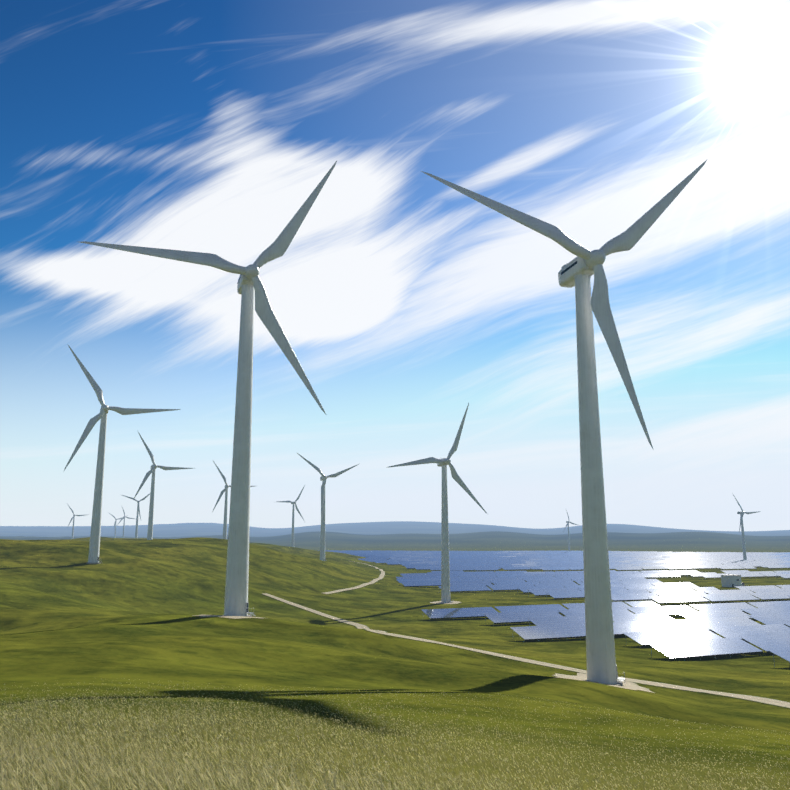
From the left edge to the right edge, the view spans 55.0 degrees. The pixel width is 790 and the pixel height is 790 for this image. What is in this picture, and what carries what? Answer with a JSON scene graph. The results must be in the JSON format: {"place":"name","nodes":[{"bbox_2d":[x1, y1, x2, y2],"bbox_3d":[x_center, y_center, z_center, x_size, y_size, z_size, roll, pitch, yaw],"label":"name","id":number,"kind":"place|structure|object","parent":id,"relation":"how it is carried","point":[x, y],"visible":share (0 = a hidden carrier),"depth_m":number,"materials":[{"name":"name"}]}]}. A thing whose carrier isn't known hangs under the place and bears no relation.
{"place":"outdoors","nodes":[
{"label":"outdoors","id":0,"kind":"place"},
{"bbox_2d":[0,521,789,789],"bbox_3d":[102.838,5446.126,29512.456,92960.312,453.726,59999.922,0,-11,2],"label":"ground","id":1,"kind":"structure","parent":0,"point":[131,606],"depth_m":132.74,"materials":[{"name":"green plant"}]},
{"bbox_2d":[67,504,88,538],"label":"wind turbine","id":2,"kind":"object","parent":1,"relation":"on","point":[73,517],"visible":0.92,"depth_m":1996.25,"materials":[{"name":"paint"}]},
{"bbox_2d":[108,512,125,537],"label":"wind turbine","id":3,"kind":"object","parent":1,"relation":"on","point":[115,524],"visible":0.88,"depth_m":2567.40,"materials":[{"name":"paint"}]},
{"bbox_2d":[64,344,180,563],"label":"wind turbine","id":4,"kind":"object","parent":1,"relation":"on","point":[94,549],"visible":0.98,"depth_m":393.21,"materials":[{"name":"paint"}]},
{"bbox_2d":[117,507,133,537],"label":"wind turbine","id":5,"kind":"object","parent":1,"relation":"on","point":[124,522],"visible":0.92,"depth_m":2311.15,"materials":[{"name":"paint"}]},
{"bbox_2d":[122,494,149,537],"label":"wind turbine","id":6,"kind":"object","parent":1,"relation":"on","point":[136,529],"visible":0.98,"depth_m":1465.70,"materials":[{"name":"paint"}]},
{"bbox_2d":[133,432,192,539],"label":"wind turbine","id":7,"kind":"object","parent":1,"relation":"on","point":[154,466],"visible":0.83,"depth_m":718.20,"materials":[{"name":"paint"}]},
{"bbox_2d":[80,161,336,616],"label":"wind turbine","id":8,"kind":"object","parent":1,"relation":"on","point":[249,282],"visible":1,"depth_m":176.51,"materials":[{"name":"paint"}]},
{"bbox_2d":[195,615,269,618],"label":"hardstand","id":9,"kind":"structure","parent":1,"relation":"on","point":[233,617],"depth_m":162.44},
{"bbox_2d":[212,461,253,538],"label":"wind turbine","id":10,"kind":"object","parent":1,"relation":"on","point":[225,490],"visible":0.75,"depth_m":949.33,"materials":[{"name":"paint"}]},
{"bbox_2d":[277,485,304,546],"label":"wind turbine","id":11,"kind":"object","parent":1,"relation":"on","point":[292,535],"visible":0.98,"depth_m":1282.94,"materials":[{"name":"paint"}]},
{"bbox_2d":[296,452,358,560],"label":"wind turbine","id":12,"kind":"object","parent":1,"relation":"on","point":[323,477],"visible":0.88,"depth_m":725.80,"materials":[{"name":"paint"}]},
{"bbox_2d":[324,561,384,593],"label":"dirt road","id":13,"kind":"structure","parent":1,"relation":"on","point":[382,575],"depth_m":522.43,"materials":[{"name":"beige gravel"}]},
{"bbox_2d":[0,678,789,789],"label":"meadow grass","id":14,"kind":"structure","parent":1,"relation":"on","point":[29,779],"depth_m":14.61,"materials":[{"name":"green plant"}]},
{"bbox_2d":[430,601,461,603],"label":"hardstand","id":15,"kind":"structure","parent":1,"relation":"on","point":[453,602],"depth_m":425.27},
{"bbox_2d":[386,403,486,602],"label":"wind turbine","id":16,"kind":"object","parent":15,"relation":"on","point":[443,463],"visible":0.98,"depth_m":432.87,"materials":[{"name":"paint"}]},
{"bbox_2d":[263,593,789,707],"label":"service track","id":17,"kind":"structure","parent":1,"relation":"on","point":[740,696],"depth_m":152.84,"materials":[{"name":"beige gravel"}]},
{"bbox_2d":[317,550,789,666],"bbox_3d":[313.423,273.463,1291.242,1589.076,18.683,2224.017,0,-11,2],"label":"solar panels","id":18,"kind":"object","parent":1,"relation":"on","point":[657,626],"visible":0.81,"depth_m":452.41,"materials":[{"name":"blue glass"}]},
{"bbox_2d":[563,510,576,550],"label":"wind turbine","id":19,"kind":"object","parent":1,"relation":"on","point":[567,522],"visible":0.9,"depth_m":1997.09,"materials":[{"name":"paint"}]},
{"bbox_2d":[553,673,653,692],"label":"hardstand","id":20,"kind":"structure","parent":1,"relation":"on","point":[626,684],"depth_m":138.50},
{"bbox_2d":[421,160,706,685],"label":"wind turbine","id":21,"kind":"object","parent":20,"relation":"on","point":[581,268],"visible":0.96,"depth_m":143.90,"materials":[{"name":"paint"}]},
{"bbox_2d":[721,574,743,586],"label":"substation building","id":22,"kind":"structure","parent":1,"relation":"on","point":[730,580],"depth_m":577.78,"materials":[{"name":"white"}]},
{"bbox_2d":[732,493,760,559],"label":"wind turbine","id":23,"kind":"object","parent":1,"relation":"on","point":[743,536],"visible":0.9,"depth_m":1234.34,"materials":[{"name":"paint"}]},
{"bbox_2d":[0,0,789,530],"label":"sky","id":24,"kind":"structure","parent":0,"point":[404,300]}
]}

